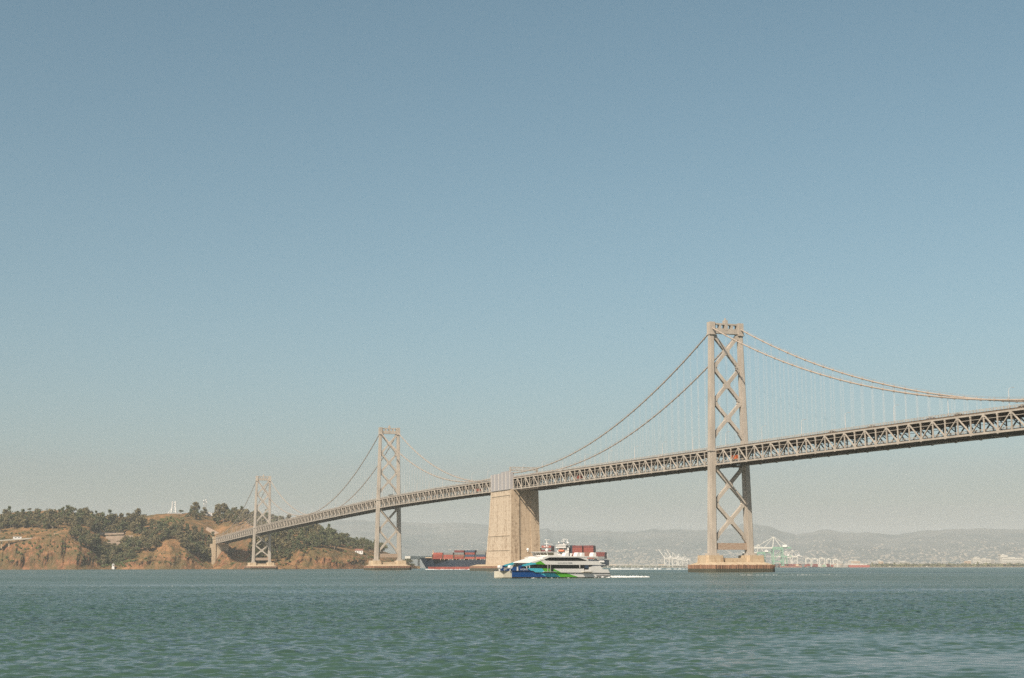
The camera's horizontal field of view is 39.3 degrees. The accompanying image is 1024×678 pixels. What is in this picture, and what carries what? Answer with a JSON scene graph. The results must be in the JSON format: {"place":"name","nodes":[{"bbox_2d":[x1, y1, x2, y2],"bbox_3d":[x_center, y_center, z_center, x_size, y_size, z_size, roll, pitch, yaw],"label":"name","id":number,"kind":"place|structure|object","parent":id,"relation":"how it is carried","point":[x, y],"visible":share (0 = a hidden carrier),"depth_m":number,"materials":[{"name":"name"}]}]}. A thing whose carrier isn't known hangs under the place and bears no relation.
{"place":"outdoors","nodes":[
{"label":"outdoors","id":0,"kind":"place"},
{"bbox_2d":[0,510,419,569],"bbox_3d":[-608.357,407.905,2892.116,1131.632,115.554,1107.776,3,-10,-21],"label":"island","id":1,"kind":"structure","parent":0,"point":[48,557],"depth_m":2482.73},
{"bbox_2d":[1,517,8,528],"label":"eucalyptus tree","id":2,"kind":"object","parent":1,"relation":"on","point":[5,522],"visible":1,"depth_m":2599.58,"materials":[{"name":"green plant"}]},
{"bbox_2d":[8,514,12,527],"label":"pine tree","id":3,"kind":"object","parent":1,"relation":"on","point":[10,518],"visible":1,"depth_m":2601.61,"materials":[{"name":"green plant"}]},
{"bbox_2d":[9,520,18,528],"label":"oak tree","id":4,"kind":"object","parent":1,"relation":"on","point":[13,522],"visible":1,"depth_m":2590.91,"materials":[{"name":"green plant"}]},
{"bbox_2d":[0,538,30,548],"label":"road viaduct","id":5,"kind":"object","parent":1,"relation":"on","point":[8,540],"visible":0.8,"depth_m":2477.33,"materials":[{"name":"concrete"}]},
{"bbox_2d":[20,518,26,528],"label":"eucalyptus tree","id":6,"kind":"object","parent":1,"relation":"on","point":[23,521],"visible":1,"depth_m":2584.18,"materials":[{"name":"green plant"}]},
{"bbox_2d":[32,514,38,521],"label":"eucalyptus tree","id":7,"kind":"object","parent":1,"relation":"on","point":[35,517],"visible":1,"depth_m":2591.84,"materials":[{"name":"green plant"}]},
{"bbox_2d":[44,509,52,517],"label":"eucalyptus tree","id":8,"kind":"object","parent":1,"relation":"on","point":[49,511],"visible":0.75,"depth_m":2622.94,"materials":[{"name":"green plant"}]},
{"bbox_2d":[45,517,52,526],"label":"eucalyptus tree","id":9,"kind":"object","parent":1,"relation":"on","point":[49,520],"visible":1,"depth_m":2567.43,"materials":[{"name":"green plant"}]},
{"bbox_2d":[68,514,75,523],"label":"eucalyptus tree","id":10,"kind":"object","parent":1,"relation":"on","point":[72,516],"visible":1,"depth_m":2581.77,"materials":[{"name":"green plant"}]},
{"bbox_2d":[70,530,80,537],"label":"oak tree","id":11,"kind":"object","parent":1,"relation":"on","point":[77,533],"visible":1,"depth_m":2490.38,"materials":[{"name":"green plant"}]},
{"bbox_2d":[80,513,84,524],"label":"pine tree","id":12,"kind":"object","parent":1,"relation":"on","point":[81,518],"visible":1,"depth_m":2629.99,"materials":[{"name":"green plant"}]},
{"bbox_2d":[82,539,92,547],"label":"oak tree","id":13,"kind":"object","parent":1,"relation":"on","point":[86,541],"visible":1,"depth_m":2487.89,"materials":[{"name":"green plant"}]},
{"bbox_2d":[85,519,92,527],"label":"eucalyptus tree","id":14,"kind":"object","parent":1,"relation":"on","point":[87,524],"visible":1,"depth_m":2604.11,"materials":[{"name":"green plant"}]},
{"bbox_2d":[85,535,95,547],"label":"eucalyptus tree","id":15,"kind":"object","parent":1,"relation":"on","point":[90,539],"visible":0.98,"depth_m":2500.77,"materials":[{"name":"green plant"}]},
{"bbox_2d":[90,521,97,531],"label":"pine tree","id":16,"kind":"object","parent":1,"relation":"on","point":[95,526],"visible":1,"depth_m":2614.18,"materials":[{"name":"green plant"}]},
{"bbox_2d":[96,521,101,532],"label":"eucalyptus tree","id":17,"kind":"object","parent":1,"relation":"on","point":[99,526],"visible":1,"depth_m":2625.62,"materials":[{"name":"green plant"}]},
{"bbox_2d":[96,548,108,554],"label":"oak tree","id":18,"kind":"object","parent":1,"relation":"on","point":[102,551],"visible":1,"depth_m":2516.13,"materials":[{"name":"green plant"}]},
{"bbox_2d":[98,555,106,563],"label":"eucalyptus tree","id":19,"kind":"object","parent":1,"relation":"on","point":[102,557],"visible":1,"depth_m":2496.04,"materials":[{"name":"green plant"}]},
{"bbox_2d":[104,514,112,524],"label":"eucalyptus tree","id":20,"kind":"object","parent":1,"relation":"on","point":[108,517],"visible":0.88,"depth_m":2683.83,"materials":[{"name":"green plant"}]},
{"bbox_2d":[108,544,119,550],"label":"oak tree","id":21,"kind":"object","parent":1,"relation":"on","point":[113,548],"visible":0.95,"depth_m":2536.58,"materials":[{"name":"green plant"}]},
{"bbox_2d":[113,525,123,535],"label":"pine tree","id":22,"kind":"object","parent":1,"relation":"on","point":[118,527],"visible":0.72,"depth_m":2639.88,"materials":[{"name":"green plant"}]},
{"bbox_2d":[105,533,132,544],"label":"concrete terrace","id":23,"kind":"structure","parent":1,"relation":"on","point":[112,539],"depth_m":2566.77,"materials":[{"name":"beige concrete"}]},
{"bbox_2d":[115,542,125,551],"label":"oak tree","id":24,"kind":"object","parent":1,"relation":"on","point":[119,546],"visible":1,"depth_m":2534.55,"materials":[{"name":"green plant"}]},
{"bbox_2d":[121,535,128,541],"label":"eucalyptus tree","id":25,"kind":"object","parent":1,"relation":"on","point":[125,537],"visible":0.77,"depth_m":2554.12,"materials":[{"name":"green plant"}]},
{"bbox_2d":[125,539,131,547],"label":"pine tree","id":26,"kind":"object","parent":1,"relation":"on","point":[128,542],"visible":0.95,"depth_m":2529.65,"materials":[{"name":"green plant"}]},
{"bbox_2d":[126,513,135,523],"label":"eucalyptus tree","id":27,"kind":"object","parent":1,"relation":"on","point":[130,516],"visible":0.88,"depth_m":2676.77,"materials":[{"name":"green plant"}]},
{"bbox_2d":[126,539,137,545],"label":"oak tree","id":28,"kind":"object","parent":1,"relation":"on","point":[134,541],"visible":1,"depth_m":2534.59,"materials":[{"name":"green plant"}]},
{"bbox_2d":[133,508,140,516],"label":"eucalyptus tree","id":29,"kind":"object","parent":1,"relation":"on","point":[137,513],"visible":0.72,"depth_m":2722.85,"materials":[{"name":"green plant"}]},
{"bbox_2d":[133,540,141,552],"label":"pine tree","id":30,"kind":"object","parent":1,"relation":"on","point":[138,547],"visible":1,"depth_m":2507.60,"materials":[{"name":"green plant"}]},
{"bbox_2d":[135,523,141,533],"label":"pine tree","id":31,"kind":"object","parent":1,"relation":"on","point":[139,528],"visible":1,"depth_m":2619.81,"materials":[{"name":"green plant"}]},
{"bbox_2d":[133,516,144,527],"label":"eucalyptus tree","id":32,"kind":"object","parent":1,"relation":"on","point":[140,520],"visible":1,"depth_m":2627.83,"materials":[{"name":"green plant"}]},
{"bbox_2d":[142,530,148,541],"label":"eucalyptus tree","id":33,"kind":"object","parent":1,"relation":"on","point":[144,532],"visible":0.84,"depth_m":2551.02,"materials":[{"name":"green plant"}]},
{"bbox_2d":[148,518,156,525],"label":"eucalyptus tree","id":34,"kind":"object","parent":1,"relation":"on","point":[152,520],"visible":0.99,"depth_m":2632.77,"materials":[{"name":"green plant"}]},
{"bbox_2d":[152,534,158,544],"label":"eucalyptus tree","id":35,"kind":"object","parent":1,"relation":"on","point":[154,538],"visible":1,"depth_m":2525.27,"materials":[{"name":"green plant"}]},
{"bbox_2d":[164,528,169,539],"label":"pine tree","id":36,"kind":"object","parent":1,"relation":"on","point":[166,531],"visible":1,"depth_m":2553.60,"materials":[{"name":"green plant"}]},
{"bbox_2d":[167,501,181,513],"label":"white tower","id":37,"kind":"structure","parent":1,"relation":"on","point":[175,509],"depth_m":2812.79,"materials":[{"name":"metal"}]},
{"bbox_2d":[175,530,182,538],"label":"eucalyptus tree","id":38,"kind":"object","parent":1,"relation":"on","point":[178,532],"visible":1,"depth_m":2555.20,"materials":[{"name":"green plant"}]},
{"bbox_2d":[178,517,184,524],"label":"eucalyptus tree","id":39,"kind":"object","parent":1,"relation":"on","point":[182,520],"visible":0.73,"depth_m":2635.27,"materials":[{"name":"green plant"}]},
{"bbox_2d":[184,523,189,533],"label":"pine tree","id":40,"kind":"object","parent":1,"relation":"on","point":[187,527],"visible":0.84,"depth_m":2618.33,"materials":[{"name":"green plant"}]},
{"bbox_2d":[183,539,190,546],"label":"eucalyptus tree","id":41,"kind":"object","parent":1,"relation":"on","point":[186,545],"visible":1,"depth_m":2532.58,"materials":[{"name":"green plant"}]},
{"bbox_2d":[190,543,195,550],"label":"eucalyptus tree","id":42,"kind":"object","parent":1,"relation":"on","point":[193,547],"visible":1,"depth_m":2541.01,"materials":[{"name":"green plant"}]},
{"bbox_2d":[191,510,198,517],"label":"eucalyptus tree","id":43,"kind":"object","parent":1,"relation":"on","point":[194,513],"visible":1,"depth_m":2762.58,"materials":[{"name":"green plant"}]},
{"bbox_2d":[191,531,199,541],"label":"eucalyptus tree","id":44,"kind":"object","parent":1,"relation":"on","point":[194,534],"visible":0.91,"depth_m":2580.07,"materials":[{"name":"green plant"}]},
{"bbox_2d":[193,548,205,556],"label":"oak tree","id":45,"kind":"object","parent":1,"relation":"on","point":[203,551],"visible":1,"depth_m":2552.38,"materials":[{"name":"green plant"}]},
{"bbox_2d":[206,527,218,533],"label":"landing wall","id":46,"kind":"structure","parent":1,"relation":"on","point":[210,530],"depth_m":2701.48,"materials":[{"name":"concrete"}]},
{"bbox_2d":[212,513,217,523],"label":"eucalyptus tree","id":47,"kind":"object","parent":1,"relation":"on","point":[214,515],"visible":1,"depth_m":2768.93,"materials":[{"name":"green plant"}]},
{"bbox_2d":[214,506,221,514],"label":"eucalyptus tree","id":48,"kind":"object","parent":1,"relation":"on","point":[218,510],"visible":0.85,"depth_m":2834.18,"materials":[{"name":"green plant"}]},
{"bbox_2d":[220,504,226,512],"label":"eucalyptus tree","id":49,"kind":"object","parent":1,"relation":"on","point":[223,508],"visible":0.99,"depth_m":2854.60,"materials":[{"name":"green plant"}]},
{"bbox_2d":[232,518,241,525],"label":"oak tree","id":50,"kind":"object","parent":1,"relation":"on","point":[238,520],"visible":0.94,"depth_m":2705.78,"materials":[{"name":"green plant"}]},
{"bbox_2d":[242,509,249,521],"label":"eucalyptus tree","id":51,"kind":"object","parent":1,"relation":"on","point":[245,513],"visible":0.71,"depth_m":2714.25,"materials":[{"name":"green plant"}]},
{"bbox_2d":[245,514,251,523],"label":"eucalyptus tree","id":52,"kind":"object","parent":1,"relation":"on","point":[248,517],"visible":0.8,"depth_m":2659.39,"materials":[{"name":"green plant"}]},
{"bbox_2d":[252,536,263,551],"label":"eucalyptus tree","id":53,"kind":"object","parent":1,"relation":"on","point":[260,546],"visible":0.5,"depth_m":2452.54,"materials":[{"name":"green plant"}]},
{"bbox_2d":[274,538,282,547],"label":"eucalyptus tree","id":54,"kind":"object","parent":1,"relation":"on","point":[277,540],"visible":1,"depth_m":2469.71,"materials":[{"name":"green plant"}]},
{"bbox_2d":[277,537,287,546],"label":"eucalyptus tree","id":55,"kind":"object","parent":1,"relation":"on","point":[284,543],"visible":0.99,"depth_m":2466.18,"materials":[{"name":"green plant"}]},
{"bbox_2d":[280,531,287,538],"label":"eucalyptus tree","id":56,"kind":"object","parent":1,"relation":"on","point":[283,533],"visible":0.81,"depth_m":2529.90,"materials":[{"name":"green plant"}]},
{"bbox_2d":[314,523,321,528],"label":"eucalyptus tree","id":57,"kind":"object","parent":1,"relation":"on","point":[318,525],"visible":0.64,"depth_m":2678.19,"materials":[{"name":"green plant"}]},
{"bbox_2d":[322,536,328,544],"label":"pine tree","id":58,"kind":"object","parent":1,"relation":"on","point":[323,537],"visible":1,"depth_m":2504.14,"materials":[{"name":"green plant"}]},
{"bbox_2d":[327,530,334,540],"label":"pine tree","id":59,"kind":"object","parent":1,"relation":"on","point":[332,534],"visible":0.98,"depth_m":2534.18,"materials":[{"name":"green plant"}]},
{"bbox_2d":[332,541,339,549],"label":"oak tree","id":60,"kind":"object","parent":1,"relation":"on","point":[335,544],"visible":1,"depth_m":2511.51,"materials":[{"name":"green plant"}]},
{"bbox_2d":[344,537,352,547],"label":"pine tree","id":61,"kind":"object","parent":1,"relation":"on","point":[348,545],"visible":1,"depth_m":2618.31,"materials":[{"name":"green plant"}]},
{"bbox_2d":[355,549,362,553],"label":"island house","id":62,"kind":"structure","parent":1,"relation":"on","point":[359,551],"depth_m":2561.92,"materials":[{"name":"white paint"}]},
{"bbox_2d":[0,567,1023,677],"bbox_3d":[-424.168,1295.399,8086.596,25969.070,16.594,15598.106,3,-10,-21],"label":"water","id":63,"kind":"structure","parent":0,"point":[876,622],"depth_m":90.16,"materials":[{"name":"teal liquid"}]},
{"bbox_2d":[405,556,485,565],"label":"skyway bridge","id":64,"kind":"structure","parent":63,"relation":"in","point":[414,557],"depth_m":3502.71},
{"bbox_2d":[425,569,469,569],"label":"ship bow wave","id":65,"kind":"object","parent":63,"relation":"on","point":[446,569],"visible":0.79,"depth_m":1805.38,"materials":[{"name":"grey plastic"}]},
{"bbox_2d":[420,539,608,569],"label":"container ship","id":66,"kind":"object","parent":63,"relation":"on","point":[453,563],"visible":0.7,"depth_m":1806.75,"materials":[{"name":"paint"}]},
{"bbox_2d":[433,545,606,558],"bbox_3d":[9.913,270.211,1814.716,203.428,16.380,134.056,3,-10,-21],"label":"container rows","id":67,"kind":"object","parent":66,"relation":"in","point":[594,549],"visible":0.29,"depth_m":1810.34,"materials":[{"name":"red metal"}]},
{"bbox_2d":[494,539,610,577],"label":"ferry","id":68,"kind":"object","parent":63,"relation":"on","point":[546,564],"visible":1,"depth_m":451.12,"materials":[{"name":"metal"}]},
{"bbox_2d":[533,552,553,554],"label":"wheelhouse window","id":69,"kind":"structure","parent":68,"relation":"in","point":[549,553],"depth_m":450.92,"materials":[{"name":"glass"}]},
{"bbox_2d":[532,552,557,555],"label":"window frame","id":70,"kind":"structure","parent":68,"relation":"in","point":[555,553],"depth_m":451.80,"materials":[{"name":"white paint"}]},
{"bbox_2d":[521,565,584,568],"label":"ferry windows","id":71,"kind":"structure","parent":68,"relation":"in","point":[531,566],"depth_m":450.81,"materials":[{"name":"black glass"}]},
{"bbox_2d":[544,557,586,560],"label":"upper window","id":72,"kind":"structure","parent":68,"relation":"in","point":[550,558],"depth_m":452.46,"materials":[{"name":"black glass"}]},
{"bbox_2d":[210,318,1023,571],"bbox_3d":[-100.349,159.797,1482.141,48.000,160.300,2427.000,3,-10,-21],"label":"suspension bridge","id":73,"kind":"structure","parent":63,"relation":"on","point":[513,533],"depth_m":896.15,"materials":[{"name":"paint"}]},
{"bbox_2d":[522,487,558,490],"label":"maintenance platform","id":74,"kind":"structure","parent":73,"relation":"hanging from","point":[537,488],"depth_m":1159.21,"materials":[{"name":"paint"}]},
{"bbox_2d":[601,576,648,577],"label":"ferry wake","id":75,"kind":"object","parent":63,"relation":"on","point":[624,576],"visible":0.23,"depth_m":469.06,"materials":[{"name":"white liquid"}]},
{"bbox_2d":[607,565,685,567],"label":"causeway","id":76,"kind":"structure","parent":63,"relation":"on","point":[653,565],"depth_m":7725.80,"materials":[{"name":"grey concrete"}]},
{"bbox_2d":[779,564,801,567],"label":"barge","id":77,"kind":"object","parent":63,"relation":"on","point":[797,565],"visible":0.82,"depth_m":5347.19},
{"bbox_2d":[848,564,869,566],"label":"barge","id":78,"kind":"object","parent":63,"relation":"on","point":[858,565],"visible":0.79,"depth_m":5334.66},
{"bbox_2d":[0,0,1023,534],"label":"sky","id":79,"kind":"structure","parent":0,"point":[241,241],"materials":[{"name":"blue"}]},
{"bbox_2d":[320,520,1023,567],"bbox_3d":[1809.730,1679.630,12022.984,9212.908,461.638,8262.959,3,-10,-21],"label":"hills","id":80,"kind":"structure","parent":0,"point":[422,539],"depth_m":12278.92,"materials":[{"name":"grey"}]},
{"bbox_2d":[448,530,1023,566],"bbox_3d":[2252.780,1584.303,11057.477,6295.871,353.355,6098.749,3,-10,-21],"label":"hillside houses","id":81,"kind":"structure","parent":80,"relation":"on","point":[642,561],"depth_m":10301.45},
{"bbox_2d":[602,567,777,567],"bbox_3d":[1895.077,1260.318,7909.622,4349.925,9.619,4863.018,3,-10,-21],"label":"shore land","id":82,"kind":"structure","parent":0,"point":[656,567],"depth_m":8070.12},
{"bbox_2d":[658,549,672,566],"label":"harbour crane","id":83,"kind":"object","parent":82,"relation":"on","point":[669,557],"visible":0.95,"depth_m":8745.73,"materials":[{"name":"white paint"}]},
{"bbox_2d":[666,549,678,566],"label":"harbour crane","id":84,"kind":"object","parent":82,"relation":"on","point":[673,558],"visible":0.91,"depth_m":8743.57,"materials":[{"name":"white paint"}]},
{"bbox_2d":[743,544,770,561],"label":"harbour crane","id":85,"kind":"object","parent":82,"relation":"on","point":[763,552],"visible":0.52,"depth_m":5505.81,"materials":[{"name":"white paint"}]},
{"bbox_2d":[754,537,790,565],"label":"harbour crane","id":86,"kind":"object","parent":82,"relation":"on","point":[781,552],"visible":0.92,"depth_m":5449.08,"materials":[{"name":"white paint"}]},
{"bbox_2d":[770,551,791,560],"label":"harbour crane","id":87,"kind":"object","parent":82,"relation":"on","point":[786,556],"visible":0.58,"depth_m":5634.89,"materials":[{"name":"white paint"}]},
{"bbox_2d":[786,550,801,563],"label":"harbour crane","id":88,"kind":"object","parent":82,"relation":"on","point":[796,558],"visible":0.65,"depth_m":6694.15,"materials":[{"name":"white paint"}]},
{"bbox_2d":[774,564,833,566],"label":"container yard","id":89,"kind":"structure","parent":82,"relation":"on","point":[813,565],"depth_m":5464.13,"materials":[{"name":"white metal"}]},
{"bbox_2d":[603,562,1023,567],"bbox_3d":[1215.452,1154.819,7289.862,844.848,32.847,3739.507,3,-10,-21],"label":"shore tree belt","id":90,"kind":"object","parent":82,"relation":"on","point":[986,564],"visible":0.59,"depth_m":5819.12,"materials":[{"name":"plant"}]},
{"bbox_2d":[894,561,910,563],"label":"waterfront building","id":91,"kind":"structure","parent":82,"relation":"on","point":[903,562],"depth_m":6185.05,"materials":[{"name":"white"}]},
{"bbox_2d":[971,557,979,566],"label":"waterfront building","id":92,"kind":"structure","parent":82,"relation":"on","point":[975,560],"depth_m":6102.40,"materials":[{"name":"white"}]},
{"bbox_2d":[980,558,989,563],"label":"waterfront building","id":93,"kind":"structure","parent":82,"relation":"on","point":[983,560],"depth_m":6090.78,"materials":[{"name":"white"}]},
{"bbox_2d":[998,554,1007,562],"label":"waterfront building","id":94,"kind":"structure","parent":82,"relation":"on","point":[1001,556],"depth_m":6070.76,"materials":[{"name":"white"}]},
{"bbox_2d":[1001,557,1023,562],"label":"waterfront building","id":95,"kind":"structure","parent":82,"relation":"on","point":[1011,560],"depth_m":6056.54,"materials":[{"name":"white"}]},
{"bbox_2d":[1003,559,1022,562],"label":"window","id":96,"kind":"structure","parent":95,"relation":"in","point":[1003,559],"depth_m":6056.10,"materials":[{"name":"glass"}]},
{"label":"shipping container","id":97,"kind":"object","parent":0,"visible":0},
{"bbox_2d":[465,552,474,554],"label":"shipping container","id":98,"kind":"object","parent":97,"relation":"on","point":[469,553],"visible":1,"depth_m":1807.32,"materials":[{"name":"metal"}]},
{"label":"shipping container","id":99,"kind":"object","parent":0,"visible":0},
{"bbox_2d":[476,552,485,554],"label":"shipping container","id":100,"kind":"object","parent":99,"relation":"on","point":[480,553],"visible":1,"depth_m":1805.12,"materials":[{"name":"grey metal"}]},
{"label":"shipping container","id":101,"kind":"object","parent":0,"visible":0},
{"bbox_2d":[572,545,581,547],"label":"shipping container","id":102,"kind":"object","parent":101,"relation":"on","point":[576,546],"visible":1,"depth_m":1787.65,"materials":[{"name":"metal"}]},
{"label":"shipping container","id":103,"kind":"object","parent":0,"visible":0},
{"bbox_2d":[583,545,592,547],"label":"shipping container","id":104,"kind":"object","parent":103,"relation":"on","point":[587,546],"visible":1,"depth_m":1785.51,"materials":[{"name":"metal"}]}
]}

